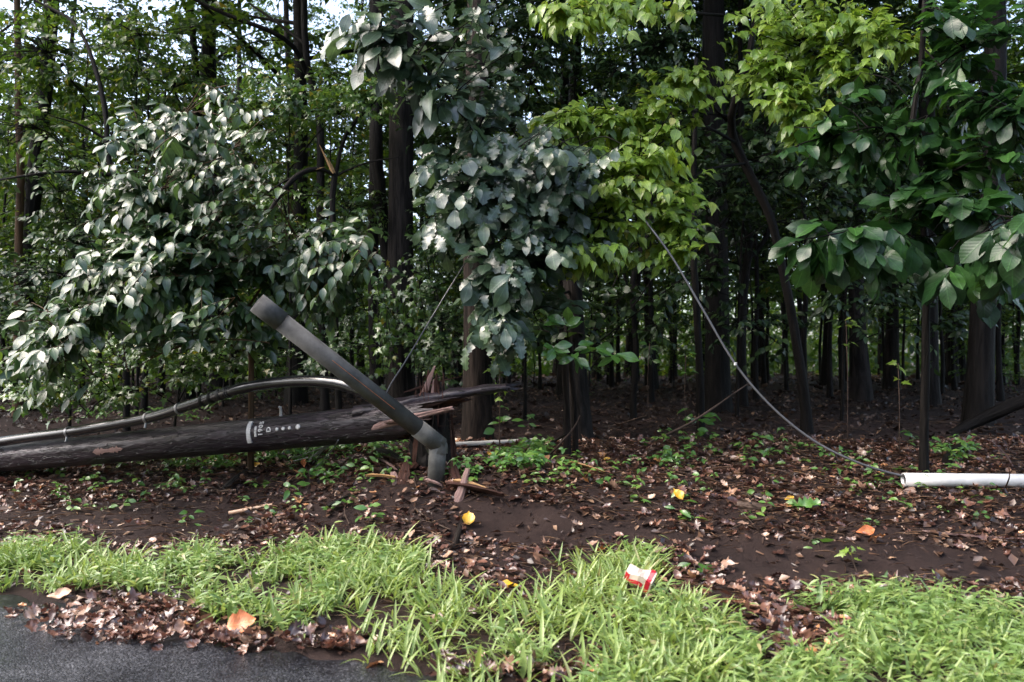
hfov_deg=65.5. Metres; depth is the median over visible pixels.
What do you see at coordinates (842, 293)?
forest tree
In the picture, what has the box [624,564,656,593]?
paper carton
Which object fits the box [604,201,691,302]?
understory tree
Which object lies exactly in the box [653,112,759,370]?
understory tree
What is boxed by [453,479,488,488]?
wood splinter
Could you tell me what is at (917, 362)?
understory tree
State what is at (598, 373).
understory tree
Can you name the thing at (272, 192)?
understory tree
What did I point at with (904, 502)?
seedling
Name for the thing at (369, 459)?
wood splinter
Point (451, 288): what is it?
understory tree
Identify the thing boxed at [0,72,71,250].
understory tree
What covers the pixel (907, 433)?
seedling
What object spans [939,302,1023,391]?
shrub
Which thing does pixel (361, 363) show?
forest tree
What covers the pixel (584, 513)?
bark debris
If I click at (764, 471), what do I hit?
pine needles
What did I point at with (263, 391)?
shrub
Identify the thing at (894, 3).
understory tree
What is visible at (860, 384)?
forest tree
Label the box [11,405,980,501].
ground cover
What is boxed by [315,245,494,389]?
shrub
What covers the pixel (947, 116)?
understory tree
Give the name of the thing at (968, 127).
understory tree
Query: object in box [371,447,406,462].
wood splinter
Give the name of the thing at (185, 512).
seedling
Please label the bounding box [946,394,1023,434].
dead log
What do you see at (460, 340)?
forest tree
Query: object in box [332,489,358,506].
seedling
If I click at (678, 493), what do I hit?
fallen leaf
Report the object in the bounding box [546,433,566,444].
fallen branch
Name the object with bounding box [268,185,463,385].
maple sapling
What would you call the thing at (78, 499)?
seedling
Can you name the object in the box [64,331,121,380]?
shrub
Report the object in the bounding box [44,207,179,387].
understory tree
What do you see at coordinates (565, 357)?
sprouting stub
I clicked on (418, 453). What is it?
pole stump
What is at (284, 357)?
shrub
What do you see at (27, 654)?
road
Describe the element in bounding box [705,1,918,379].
understory tree
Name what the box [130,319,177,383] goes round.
shrub
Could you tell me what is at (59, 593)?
fallen leaf
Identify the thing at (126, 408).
broadleaf tree
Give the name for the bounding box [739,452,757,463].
seedling
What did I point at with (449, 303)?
understory tree
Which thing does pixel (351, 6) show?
forest tree
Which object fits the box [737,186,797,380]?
understory tree
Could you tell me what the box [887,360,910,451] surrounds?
understory sprig
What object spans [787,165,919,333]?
understory tree
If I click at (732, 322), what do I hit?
understory tree
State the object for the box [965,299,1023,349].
understory tree
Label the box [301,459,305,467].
fallen leaf
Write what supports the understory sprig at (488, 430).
on the ground at (504, 517)
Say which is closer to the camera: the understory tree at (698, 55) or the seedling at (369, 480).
the seedling at (369, 480)
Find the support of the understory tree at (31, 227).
on the ground at (504, 517)
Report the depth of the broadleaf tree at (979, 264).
5.69 m
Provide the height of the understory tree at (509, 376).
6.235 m
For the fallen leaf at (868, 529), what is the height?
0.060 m
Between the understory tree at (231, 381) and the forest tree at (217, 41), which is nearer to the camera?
the understory tree at (231, 381)
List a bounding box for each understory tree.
[0,0,202,404]
[0,0,355,411]
[0,25,204,392]
[0,55,143,385]
[0,69,120,401]
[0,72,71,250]
[0,79,25,309]
[0,95,143,323]
[0,106,121,337]
[0,111,117,310]
[0,116,64,365]
[0,157,133,387]
[7,0,292,395]
[14,190,112,384]
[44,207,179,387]
[45,204,168,386]
[58,171,148,379]
[107,78,292,396]
[154,149,273,389]
[170,187,250,378]
[173,191,311,381]
[181,83,292,385]
[195,192,318,377]
[203,46,433,408]
[218,122,314,298]
[227,168,316,391]
[235,154,380,338]
[240,196,383,375]
[244,47,447,397]
[247,175,344,325]
[261,0,567,393]
[275,95,416,376]
[311,76,461,304]
[320,0,624,274]
[337,188,429,381]
[342,0,641,406]
[363,17,600,282]
[413,184,519,385]
[413,226,507,387]
[414,130,628,383]
[417,262,463,336]
[433,239,500,335]
[443,289,504,383]
[452,271,664,389]
[452,274,592,382]
[493,0,763,393]
[496,0,682,243]
[519,220,685,343]
[522,210,666,363]
[524,87,642,294]
[525,29,705,387]
[541,251,630,312]
[544,0,927,328]
[545,0,762,402]
[545,155,675,384]
[555,215,660,380]
[584,74,685,385]
[584,272,641,314]
[595,216,734,331]
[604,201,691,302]
[614,1,819,315]
[624,99,759,382]
[628,0,884,400]
[632,94,788,311]
[647,0,930,372]
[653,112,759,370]
[656,0,835,386]
[658,41,840,378]
[681,98,793,293]
[700,0,941,397]
[701,49,840,389]
[701,203,787,381]
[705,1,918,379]
[728,185,814,381]
[729,114,884,323]
[730,170,798,328]
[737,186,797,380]
[759,88,877,377]
[764,0,960,391]
[768,216,920,380]
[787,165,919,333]
[790,100,913,379]
[817,92,969,384]
[831,16,1023,282]
[834,278,919,342]
[864,0,1023,401]
[866,76,981,379]
[866,125,1023,393]
[869,74,1023,389]
[884,232,968,359]
[900,160,1023,385]
[938,81,1021,318]
[941,206,1023,383]
[955,139,1023,386]
[960,36,1023,218]
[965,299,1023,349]
[966,304,1023,339]
[967,3,1023,215]
[1001,195,1023,326]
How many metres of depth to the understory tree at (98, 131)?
19.22 m
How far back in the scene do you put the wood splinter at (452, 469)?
5.95 m
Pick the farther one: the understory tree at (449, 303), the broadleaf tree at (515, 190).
the understory tree at (449, 303)
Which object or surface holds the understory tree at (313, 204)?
on the ground at (504, 517)
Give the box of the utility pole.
[0,383,519,471]
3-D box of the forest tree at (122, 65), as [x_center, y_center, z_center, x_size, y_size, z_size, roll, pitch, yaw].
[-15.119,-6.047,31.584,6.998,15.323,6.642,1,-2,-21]
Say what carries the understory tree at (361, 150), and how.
on the ground at (504, 517)
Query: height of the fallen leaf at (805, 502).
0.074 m
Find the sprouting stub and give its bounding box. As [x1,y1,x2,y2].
[541,307,639,457]
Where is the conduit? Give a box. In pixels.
[250,295,447,486]
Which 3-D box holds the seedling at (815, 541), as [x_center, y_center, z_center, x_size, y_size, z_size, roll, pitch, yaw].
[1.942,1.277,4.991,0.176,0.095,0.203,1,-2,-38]
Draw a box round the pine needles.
[0,437,1023,681]
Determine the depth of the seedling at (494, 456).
6.31 m
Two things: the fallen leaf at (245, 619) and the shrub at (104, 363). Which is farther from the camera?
the shrub at (104, 363)
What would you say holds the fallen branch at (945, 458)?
on the ground at (504, 517)
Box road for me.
[0,594,436,681]
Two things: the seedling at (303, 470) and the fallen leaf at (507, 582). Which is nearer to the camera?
the fallen leaf at (507, 582)
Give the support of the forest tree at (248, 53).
on the ground at (504, 517)
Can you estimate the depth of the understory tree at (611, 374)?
19.52 m
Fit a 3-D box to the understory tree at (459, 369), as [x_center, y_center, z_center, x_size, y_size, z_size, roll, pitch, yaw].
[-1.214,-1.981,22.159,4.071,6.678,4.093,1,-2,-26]
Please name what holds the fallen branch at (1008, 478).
on the ground at (504, 517)
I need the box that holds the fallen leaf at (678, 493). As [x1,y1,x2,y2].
[673,488,683,498]
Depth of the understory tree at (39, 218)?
25.11 m
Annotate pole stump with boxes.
[405,366,462,469]
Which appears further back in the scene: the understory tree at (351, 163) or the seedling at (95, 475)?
the understory tree at (351, 163)
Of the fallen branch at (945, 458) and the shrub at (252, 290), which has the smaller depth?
the fallen branch at (945, 458)
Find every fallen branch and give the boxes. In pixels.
[228,503,272,513]
[414,508,450,529]
[452,524,461,548]
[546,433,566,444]
[548,415,580,454]
[595,415,646,428]
[595,435,612,449]
[642,383,748,446]
[737,501,771,510]
[922,530,1023,539]
[941,443,964,465]
[992,441,1013,466]
[1005,465,1009,487]
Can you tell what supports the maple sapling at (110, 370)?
on the ground at (504, 517)
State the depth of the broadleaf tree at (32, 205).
12.02 m
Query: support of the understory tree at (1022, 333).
on the ground at (504, 517)
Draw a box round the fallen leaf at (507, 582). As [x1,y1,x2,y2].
[503,579,517,586]
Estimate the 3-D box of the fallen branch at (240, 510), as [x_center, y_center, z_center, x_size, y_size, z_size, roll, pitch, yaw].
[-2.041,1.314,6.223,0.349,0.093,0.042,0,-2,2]
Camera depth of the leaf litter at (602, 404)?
11.14 m
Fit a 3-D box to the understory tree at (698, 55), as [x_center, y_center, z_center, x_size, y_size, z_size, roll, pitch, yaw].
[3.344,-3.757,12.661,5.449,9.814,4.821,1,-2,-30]
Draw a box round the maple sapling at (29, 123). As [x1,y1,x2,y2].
[0,0,247,415]
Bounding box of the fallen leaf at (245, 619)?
[227,609,255,632]
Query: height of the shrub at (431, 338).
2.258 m
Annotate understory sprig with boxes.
[482,356,515,440]
[483,405,521,453]
[518,414,535,449]
[639,340,659,427]
[677,408,721,435]
[678,352,697,429]
[697,418,716,440]
[836,317,859,442]
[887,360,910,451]
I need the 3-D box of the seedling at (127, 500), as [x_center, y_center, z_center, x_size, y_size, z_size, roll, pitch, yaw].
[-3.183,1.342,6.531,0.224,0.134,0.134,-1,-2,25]
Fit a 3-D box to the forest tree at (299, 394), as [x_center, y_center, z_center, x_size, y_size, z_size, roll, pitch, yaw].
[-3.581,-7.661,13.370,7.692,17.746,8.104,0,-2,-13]
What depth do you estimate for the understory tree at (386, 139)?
11.74 m
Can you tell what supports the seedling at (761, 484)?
on the ground at (504, 517)
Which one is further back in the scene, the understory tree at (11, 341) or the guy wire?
the understory tree at (11, 341)
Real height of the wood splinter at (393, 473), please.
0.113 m
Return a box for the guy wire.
[386,195,904,476]
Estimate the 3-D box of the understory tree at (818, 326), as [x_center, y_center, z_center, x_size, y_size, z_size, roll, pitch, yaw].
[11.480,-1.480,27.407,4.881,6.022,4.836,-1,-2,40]
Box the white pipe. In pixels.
[901,473,1023,487]
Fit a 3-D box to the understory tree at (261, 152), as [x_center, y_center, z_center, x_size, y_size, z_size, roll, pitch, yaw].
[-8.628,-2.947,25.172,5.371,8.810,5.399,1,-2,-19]
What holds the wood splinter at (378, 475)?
on the ground at (504, 517)
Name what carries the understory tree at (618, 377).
on the ground at (504, 517)
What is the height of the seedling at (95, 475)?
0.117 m
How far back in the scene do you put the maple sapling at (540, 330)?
8.86 m
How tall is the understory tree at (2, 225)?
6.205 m
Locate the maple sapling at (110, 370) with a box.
[0,317,291,427]
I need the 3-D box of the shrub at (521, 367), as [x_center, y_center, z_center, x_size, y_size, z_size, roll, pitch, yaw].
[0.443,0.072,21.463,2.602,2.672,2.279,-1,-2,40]
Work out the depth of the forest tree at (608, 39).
25.51 m
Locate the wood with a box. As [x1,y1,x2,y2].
[0,0,1023,377]
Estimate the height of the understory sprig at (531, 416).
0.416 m
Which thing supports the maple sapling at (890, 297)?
on the ground at (504, 517)
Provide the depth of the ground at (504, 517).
5.59 m
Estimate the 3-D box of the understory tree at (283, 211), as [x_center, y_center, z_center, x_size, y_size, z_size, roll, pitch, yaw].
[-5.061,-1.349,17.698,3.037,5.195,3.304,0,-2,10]
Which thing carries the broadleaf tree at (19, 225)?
on the ground at (504, 517)
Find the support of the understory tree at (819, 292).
on the ground at (504, 517)
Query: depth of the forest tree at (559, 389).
14.92 m
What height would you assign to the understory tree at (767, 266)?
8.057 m
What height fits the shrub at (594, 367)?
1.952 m
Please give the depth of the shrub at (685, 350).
19.93 m
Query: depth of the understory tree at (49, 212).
16.17 m
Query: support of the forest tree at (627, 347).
on the ground at (504, 517)
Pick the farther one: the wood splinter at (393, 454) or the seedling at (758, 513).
the wood splinter at (393, 454)
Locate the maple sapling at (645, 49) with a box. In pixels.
[423,0,691,419]
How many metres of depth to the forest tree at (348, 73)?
16.56 m
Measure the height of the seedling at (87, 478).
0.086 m
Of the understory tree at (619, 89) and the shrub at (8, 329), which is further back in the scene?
the shrub at (8, 329)
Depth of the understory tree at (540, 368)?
18.69 m
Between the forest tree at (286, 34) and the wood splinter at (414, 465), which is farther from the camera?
the forest tree at (286, 34)
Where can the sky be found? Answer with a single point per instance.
(335, 10)
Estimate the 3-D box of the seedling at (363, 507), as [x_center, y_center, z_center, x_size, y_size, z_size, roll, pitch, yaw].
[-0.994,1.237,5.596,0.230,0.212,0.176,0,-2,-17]
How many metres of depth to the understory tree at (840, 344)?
17.68 m
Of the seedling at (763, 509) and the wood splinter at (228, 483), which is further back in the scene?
the wood splinter at (228, 483)
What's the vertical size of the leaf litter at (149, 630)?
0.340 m
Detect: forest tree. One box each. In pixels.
[0,0,96,160]
[0,0,191,370]
[0,21,79,284]
[0,52,61,366]
[61,0,336,401]
[65,0,178,366]
[93,0,367,382]
[112,0,421,388]
[118,0,312,371]
[127,0,453,405]
[180,44,276,373]
[199,40,267,219]
[224,0,357,376]
[226,0,387,359]
[280,0,420,375]
[281,11,384,292]
[289,0,530,188]
[314,0,424,261]
[348,4,506,377]
[364,0,690,395]
[423,3,586,378]
[504,9,684,378]
[509,3,593,377]
[542,1,753,390]
[581,14,754,382]
[584,24,734,377]
[585,0,1023,401]
[604,28,697,376]
[629,0,808,255]
[659,19,765,270]
[693,0,822,347]
[726,0,982,384]
[745,4,835,377]
[746,0,1023,389]
[813,0,899,379]
[867,0,1023,384]
[870,2,1023,380]
[944,20,1023,187]
[955,6,1023,223]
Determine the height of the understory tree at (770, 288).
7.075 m
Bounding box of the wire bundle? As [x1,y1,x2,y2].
[291,440,338,467]
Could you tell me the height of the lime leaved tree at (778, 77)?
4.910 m
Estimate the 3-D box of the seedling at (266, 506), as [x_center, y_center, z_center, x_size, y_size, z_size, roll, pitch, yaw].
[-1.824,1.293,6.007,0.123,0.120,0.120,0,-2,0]
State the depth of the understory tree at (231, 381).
18.16 m
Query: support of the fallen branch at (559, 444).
on the ground at (504, 517)
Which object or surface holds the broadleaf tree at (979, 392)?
on the ground at (504, 517)
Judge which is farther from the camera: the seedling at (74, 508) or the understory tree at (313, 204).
the understory tree at (313, 204)
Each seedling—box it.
[63,498,80,504]
[66,503,88,510]
[79,474,94,482]
[91,472,105,480]
[108,497,135,510]
[179,509,203,525]
[233,495,249,503]
[264,504,275,515]
[283,481,309,504]
[297,468,322,489]
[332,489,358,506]
[354,502,384,529]
[356,477,374,482]
[410,471,422,481]
[482,455,499,462]
[520,475,545,482]
[530,468,540,477]
[630,494,650,502]
[665,500,696,518]
[677,553,714,572]
[678,512,706,522]
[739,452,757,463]
[741,510,764,518]
[747,489,772,499]
[757,480,779,492]
[758,498,775,511]
[787,499,799,510]
[803,538,833,547]
[834,545,863,570]
[863,518,878,525]
[888,497,912,507]
[901,430,917,446]
[970,495,992,502]
[972,510,989,518]
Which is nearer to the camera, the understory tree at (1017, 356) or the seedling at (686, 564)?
the seedling at (686, 564)
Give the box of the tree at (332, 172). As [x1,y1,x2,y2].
[198,47,457,409]
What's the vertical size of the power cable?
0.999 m
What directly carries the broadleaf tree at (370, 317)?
on the ground at (504, 517)
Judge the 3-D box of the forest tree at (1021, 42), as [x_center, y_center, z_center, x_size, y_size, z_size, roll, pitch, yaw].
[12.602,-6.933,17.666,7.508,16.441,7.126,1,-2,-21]
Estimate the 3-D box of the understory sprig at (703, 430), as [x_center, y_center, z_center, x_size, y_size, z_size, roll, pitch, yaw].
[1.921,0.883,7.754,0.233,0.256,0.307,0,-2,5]
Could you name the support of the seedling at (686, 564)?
on the ground at (504, 517)
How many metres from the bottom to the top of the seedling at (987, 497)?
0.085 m
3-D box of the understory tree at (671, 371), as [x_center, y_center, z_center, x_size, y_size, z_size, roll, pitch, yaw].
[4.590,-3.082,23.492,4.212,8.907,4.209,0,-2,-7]
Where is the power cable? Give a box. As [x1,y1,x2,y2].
[0,375,428,457]
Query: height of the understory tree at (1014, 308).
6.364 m
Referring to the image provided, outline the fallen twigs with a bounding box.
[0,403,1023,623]
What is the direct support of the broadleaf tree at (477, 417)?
on the ground at (504, 517)
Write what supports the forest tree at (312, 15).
on the ground at (504, 517)
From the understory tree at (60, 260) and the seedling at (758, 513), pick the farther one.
the understory tree at (60, 260)
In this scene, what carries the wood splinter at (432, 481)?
on the ground at (504, 517)
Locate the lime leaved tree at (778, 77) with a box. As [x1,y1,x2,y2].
[517,0,934,433]
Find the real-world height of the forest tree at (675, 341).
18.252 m
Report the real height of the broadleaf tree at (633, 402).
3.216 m
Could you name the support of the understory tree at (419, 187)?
on the ground at (504, 517)
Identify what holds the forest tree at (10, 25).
on the ground at (504, 517)
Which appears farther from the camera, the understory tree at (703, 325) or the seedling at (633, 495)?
the understory tree at (703, 325)
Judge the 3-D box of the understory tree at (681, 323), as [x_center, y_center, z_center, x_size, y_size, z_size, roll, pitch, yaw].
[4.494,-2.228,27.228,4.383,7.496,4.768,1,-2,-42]
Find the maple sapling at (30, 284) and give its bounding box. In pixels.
[0,161,126,426]
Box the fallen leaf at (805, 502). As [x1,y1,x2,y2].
[791,496,820,507]
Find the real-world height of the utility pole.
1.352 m
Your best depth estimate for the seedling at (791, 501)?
5.51 m
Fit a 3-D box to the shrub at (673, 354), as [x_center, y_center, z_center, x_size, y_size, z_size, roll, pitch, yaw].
[3.694,-0.160,18.664,2.839,2.915,2.486,1,-2,-39]
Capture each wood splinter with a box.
[222,469,247,488]
[327,494,350,506]
[365,473,396,477]
[367,457,379,464]
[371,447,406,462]
[377,458,396,469]
[390,471,397,484]
[397,462,409,484]
[409,462,419,470]
[424,478,441,485]
[446,481,504,496]
[448,460,460,478]
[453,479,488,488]
[454,468,469,501]
[557,459,605,471]
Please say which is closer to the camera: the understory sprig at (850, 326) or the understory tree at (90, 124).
the understory sprig at (850, 326)
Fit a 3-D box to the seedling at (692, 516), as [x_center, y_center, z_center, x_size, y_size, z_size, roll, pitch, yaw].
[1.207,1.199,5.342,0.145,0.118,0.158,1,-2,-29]
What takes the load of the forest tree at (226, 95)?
on the ground at (504, 517)
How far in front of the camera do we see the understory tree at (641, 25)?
15.78 m
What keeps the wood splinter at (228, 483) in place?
on the ground at (504, 517)
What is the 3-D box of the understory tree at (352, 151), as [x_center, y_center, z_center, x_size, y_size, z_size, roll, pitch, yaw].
[-2.897,-1.991,15.092,4.079,6.412,3.749,0,-2,-7]
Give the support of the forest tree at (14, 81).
on the ground at (504, 517)
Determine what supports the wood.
on the ground at (504, 517)
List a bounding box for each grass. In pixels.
[0,520,1023,681]
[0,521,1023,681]
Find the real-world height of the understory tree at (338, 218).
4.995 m
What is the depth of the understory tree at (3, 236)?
14.25 m
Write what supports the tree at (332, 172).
on the ground at (504, 517)
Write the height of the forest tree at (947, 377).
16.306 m
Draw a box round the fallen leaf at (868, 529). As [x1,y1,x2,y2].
[857,525,874,534]
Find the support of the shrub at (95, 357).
on the ground at (504, 517)
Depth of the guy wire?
6.33 m
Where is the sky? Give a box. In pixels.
[0,0,1023,362]
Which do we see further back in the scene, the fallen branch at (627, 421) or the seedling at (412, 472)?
the fallen branch at (627, 421)
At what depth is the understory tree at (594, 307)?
23.89 m
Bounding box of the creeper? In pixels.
[358,256,434,389]
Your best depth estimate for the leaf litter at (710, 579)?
5.82 m
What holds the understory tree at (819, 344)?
on the ground at (504, 517)
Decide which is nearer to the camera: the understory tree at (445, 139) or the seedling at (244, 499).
the seedling at (244, 499)
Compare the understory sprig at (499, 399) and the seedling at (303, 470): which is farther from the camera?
the understory sprig at (499, 399)
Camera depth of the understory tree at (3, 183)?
11.17 m
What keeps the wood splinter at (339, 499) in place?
on the ground at (504, 517)
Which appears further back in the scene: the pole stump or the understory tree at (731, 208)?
the understory tree at (731, 208)
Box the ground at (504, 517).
[0,363,1023,681]
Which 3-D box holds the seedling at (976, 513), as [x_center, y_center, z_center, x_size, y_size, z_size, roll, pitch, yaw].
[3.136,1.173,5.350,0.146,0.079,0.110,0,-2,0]
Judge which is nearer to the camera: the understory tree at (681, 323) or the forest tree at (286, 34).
the forest tree at (286, 34)
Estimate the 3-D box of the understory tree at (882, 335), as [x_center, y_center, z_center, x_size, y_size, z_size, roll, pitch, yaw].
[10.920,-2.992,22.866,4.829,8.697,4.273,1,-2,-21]
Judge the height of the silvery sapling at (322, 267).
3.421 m
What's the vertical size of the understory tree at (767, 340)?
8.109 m
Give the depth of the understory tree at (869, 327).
29.38 m
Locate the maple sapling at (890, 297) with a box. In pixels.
[761,165,998,420]
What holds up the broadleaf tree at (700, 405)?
on the ground at (504, 517)
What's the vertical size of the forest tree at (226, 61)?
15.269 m
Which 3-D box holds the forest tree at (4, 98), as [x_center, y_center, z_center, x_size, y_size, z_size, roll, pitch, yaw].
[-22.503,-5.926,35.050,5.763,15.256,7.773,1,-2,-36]
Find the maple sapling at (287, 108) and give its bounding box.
[192,63,409,414]
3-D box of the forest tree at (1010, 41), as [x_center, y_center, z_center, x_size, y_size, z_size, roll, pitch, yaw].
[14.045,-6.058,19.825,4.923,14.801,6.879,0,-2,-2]
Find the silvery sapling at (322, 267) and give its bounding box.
[0,83,382,470]
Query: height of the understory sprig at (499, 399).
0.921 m
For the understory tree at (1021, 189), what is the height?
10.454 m
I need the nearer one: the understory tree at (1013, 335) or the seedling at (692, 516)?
the seedling at (692, 516)
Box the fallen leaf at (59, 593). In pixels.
[47,587,70,598]
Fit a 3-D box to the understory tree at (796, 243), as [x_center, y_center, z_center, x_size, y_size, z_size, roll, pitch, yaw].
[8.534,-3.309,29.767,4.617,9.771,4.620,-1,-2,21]
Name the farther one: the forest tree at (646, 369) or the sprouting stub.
the forest tree at (646, 369)
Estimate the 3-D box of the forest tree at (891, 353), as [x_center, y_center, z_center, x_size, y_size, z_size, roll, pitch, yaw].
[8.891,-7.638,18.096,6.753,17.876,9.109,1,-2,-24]
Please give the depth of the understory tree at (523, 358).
24.18 m
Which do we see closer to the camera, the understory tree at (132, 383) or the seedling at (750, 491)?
the seedling at (750, 491)
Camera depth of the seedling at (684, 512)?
5.41 m
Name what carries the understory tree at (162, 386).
on the ground at (504, 517)
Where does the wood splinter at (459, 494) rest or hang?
on the ground at (504, 517)
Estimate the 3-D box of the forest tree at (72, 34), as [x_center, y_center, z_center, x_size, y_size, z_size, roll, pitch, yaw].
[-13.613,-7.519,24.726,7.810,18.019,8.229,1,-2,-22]
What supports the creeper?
hanging from the maple sapling at (440, 347)
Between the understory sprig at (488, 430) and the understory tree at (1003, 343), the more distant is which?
the understory tree at (1003, 343)
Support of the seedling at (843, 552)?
on the ground at (504, 517)
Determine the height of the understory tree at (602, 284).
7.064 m
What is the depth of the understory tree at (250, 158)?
15.31 m
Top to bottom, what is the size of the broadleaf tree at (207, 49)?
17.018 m
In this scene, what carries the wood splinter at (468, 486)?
on the ground at (504, 517)
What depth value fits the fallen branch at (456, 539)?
5.19 m
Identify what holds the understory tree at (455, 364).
on the ground at (504, 517)
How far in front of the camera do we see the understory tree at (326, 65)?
11.56 m
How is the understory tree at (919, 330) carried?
on the ground at (504, 517)
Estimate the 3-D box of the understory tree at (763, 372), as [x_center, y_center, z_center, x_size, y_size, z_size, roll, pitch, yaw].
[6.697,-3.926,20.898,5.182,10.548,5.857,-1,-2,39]
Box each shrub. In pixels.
[0,284,64,382]
[1,285,140,411]
[63,324,131,392]
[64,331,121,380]
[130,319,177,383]
[140,238,293,406]
[170,289,305,407]
[211,301,287,401]
[230,281,318,395]
[237,297,329,399]
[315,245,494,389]
[354,303,417,373]
[414,301,463,385]
[462,314,532,382]
[495,312,555,386]
[586,334,615,384]
[613,272,735,387]
[658,321,704,384]
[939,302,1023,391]
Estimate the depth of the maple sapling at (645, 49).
9.76 m
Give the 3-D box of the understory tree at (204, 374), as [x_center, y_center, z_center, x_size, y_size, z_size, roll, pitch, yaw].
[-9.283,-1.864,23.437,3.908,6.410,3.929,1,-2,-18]
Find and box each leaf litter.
[0,386,1023,447]
[0,429,1023,677]
[3,537,852,681]
[42,370,1023,393]
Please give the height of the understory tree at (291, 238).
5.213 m
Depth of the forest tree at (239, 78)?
22.59 m
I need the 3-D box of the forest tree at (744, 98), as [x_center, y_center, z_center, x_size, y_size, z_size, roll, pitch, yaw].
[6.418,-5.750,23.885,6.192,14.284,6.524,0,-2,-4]
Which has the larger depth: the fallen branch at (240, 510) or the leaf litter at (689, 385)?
the leaf litter at (689, 385)
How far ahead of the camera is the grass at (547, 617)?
4.01 m
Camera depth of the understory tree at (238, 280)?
19.12 m
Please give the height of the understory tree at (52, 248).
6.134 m
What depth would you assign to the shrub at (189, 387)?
12.63 m
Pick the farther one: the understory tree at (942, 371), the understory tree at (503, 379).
the understory tree at (503, 379)
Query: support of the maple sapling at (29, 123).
on the ground at (504, 517)
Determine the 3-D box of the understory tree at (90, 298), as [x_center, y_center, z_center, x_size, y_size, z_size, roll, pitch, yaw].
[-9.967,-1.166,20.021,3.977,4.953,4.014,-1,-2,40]
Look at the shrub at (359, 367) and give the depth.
21.00 m
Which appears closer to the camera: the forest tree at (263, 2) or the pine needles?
the pine needles
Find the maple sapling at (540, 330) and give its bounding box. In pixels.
[513,93,876,391]
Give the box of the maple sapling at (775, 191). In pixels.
[619,18,961,416]
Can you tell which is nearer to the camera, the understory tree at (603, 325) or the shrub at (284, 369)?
the shrub at (284, 369)
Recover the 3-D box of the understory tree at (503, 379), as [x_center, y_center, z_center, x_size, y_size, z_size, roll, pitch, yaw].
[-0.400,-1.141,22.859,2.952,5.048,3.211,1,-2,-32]
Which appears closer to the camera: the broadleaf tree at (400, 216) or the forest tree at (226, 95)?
the broadleaf tree at (400, 216)
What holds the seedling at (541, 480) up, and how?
on the ground at (504, 517)
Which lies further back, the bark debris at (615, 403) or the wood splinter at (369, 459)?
the bark debris at (615, 403)
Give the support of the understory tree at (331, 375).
on the ground at (504, 517)
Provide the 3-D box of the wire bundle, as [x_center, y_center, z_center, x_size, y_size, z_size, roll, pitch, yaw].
[-1.696,0.948,6.887,0.124,0.352,1.035,1,-2,-37]
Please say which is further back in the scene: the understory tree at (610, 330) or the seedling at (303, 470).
the understory tree at (610, 330)
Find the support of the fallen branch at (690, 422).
on the ground at (504, 517)
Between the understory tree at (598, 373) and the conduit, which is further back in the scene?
the understory tree at (598, 373)
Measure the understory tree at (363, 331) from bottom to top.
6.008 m
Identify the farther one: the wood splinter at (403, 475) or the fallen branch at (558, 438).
the fallen branch at (558, 438)
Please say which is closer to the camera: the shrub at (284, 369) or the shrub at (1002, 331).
the shrub at (284, 369)
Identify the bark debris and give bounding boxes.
[0,388,1022,441]
[0,433,1023,681]
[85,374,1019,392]
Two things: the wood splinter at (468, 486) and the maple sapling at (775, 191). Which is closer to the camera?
the wood splinter at (468, 486)
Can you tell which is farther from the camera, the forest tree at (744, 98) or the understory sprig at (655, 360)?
the forest tree at (744, 98)
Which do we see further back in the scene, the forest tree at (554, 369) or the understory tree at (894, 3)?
the forest tree at (554, 369)
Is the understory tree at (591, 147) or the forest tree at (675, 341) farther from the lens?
the forest tree at (675, 341)
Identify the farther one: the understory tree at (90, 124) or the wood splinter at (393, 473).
the understory tree at (90, 124)
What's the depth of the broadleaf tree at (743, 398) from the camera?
11.98 m
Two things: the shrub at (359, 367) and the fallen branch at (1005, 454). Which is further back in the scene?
the shrub at (359, 367)
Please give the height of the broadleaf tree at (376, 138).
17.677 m
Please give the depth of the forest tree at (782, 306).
31.27 m
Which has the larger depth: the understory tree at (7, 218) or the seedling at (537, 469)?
the understory tree at (7, 218)
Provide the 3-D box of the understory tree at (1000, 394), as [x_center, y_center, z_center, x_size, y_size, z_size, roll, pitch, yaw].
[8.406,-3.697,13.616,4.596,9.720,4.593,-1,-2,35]
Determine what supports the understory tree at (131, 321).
on the ground at (504, 517)
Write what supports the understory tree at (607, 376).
on the ground at (504, 517)
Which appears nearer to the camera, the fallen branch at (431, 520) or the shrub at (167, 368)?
the fallen branch at (431, 520)
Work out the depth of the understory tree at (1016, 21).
16.45 m
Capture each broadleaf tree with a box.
[0,0,130,431]
[10,0,318,410]
[11,0,24,416]
[123,0,365,400]
[193,0,329,410]
[320,0,627,440]
[367,0,381,403]
[370,0,388,391]
[387,0,415,397]
[417,0,737,139]
[461,0,493,440]
[622,191,652,420]
[662,0,733,412]
[690,58,705,435]
[738,0,779,406]
[768,0,1023,472]
[838,0,941,406]
[960,0,1006,427]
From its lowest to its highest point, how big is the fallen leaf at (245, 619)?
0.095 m
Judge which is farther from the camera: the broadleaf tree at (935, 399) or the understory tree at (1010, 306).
the understory tree at (1010, 306)
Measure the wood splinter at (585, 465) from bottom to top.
0.065 m
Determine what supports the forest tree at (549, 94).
on the ground at (504, 517)
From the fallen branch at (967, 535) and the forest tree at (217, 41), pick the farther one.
the forest tree at (217, 41)
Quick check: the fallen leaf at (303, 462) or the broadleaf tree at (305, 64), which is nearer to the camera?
the fallen leaf at (303, 462)
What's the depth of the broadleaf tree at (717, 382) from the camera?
10.93 m
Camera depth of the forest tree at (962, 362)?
24.44 m
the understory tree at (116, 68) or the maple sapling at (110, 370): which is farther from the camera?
the understory tree at (116, 68)
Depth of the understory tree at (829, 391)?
14.95 m

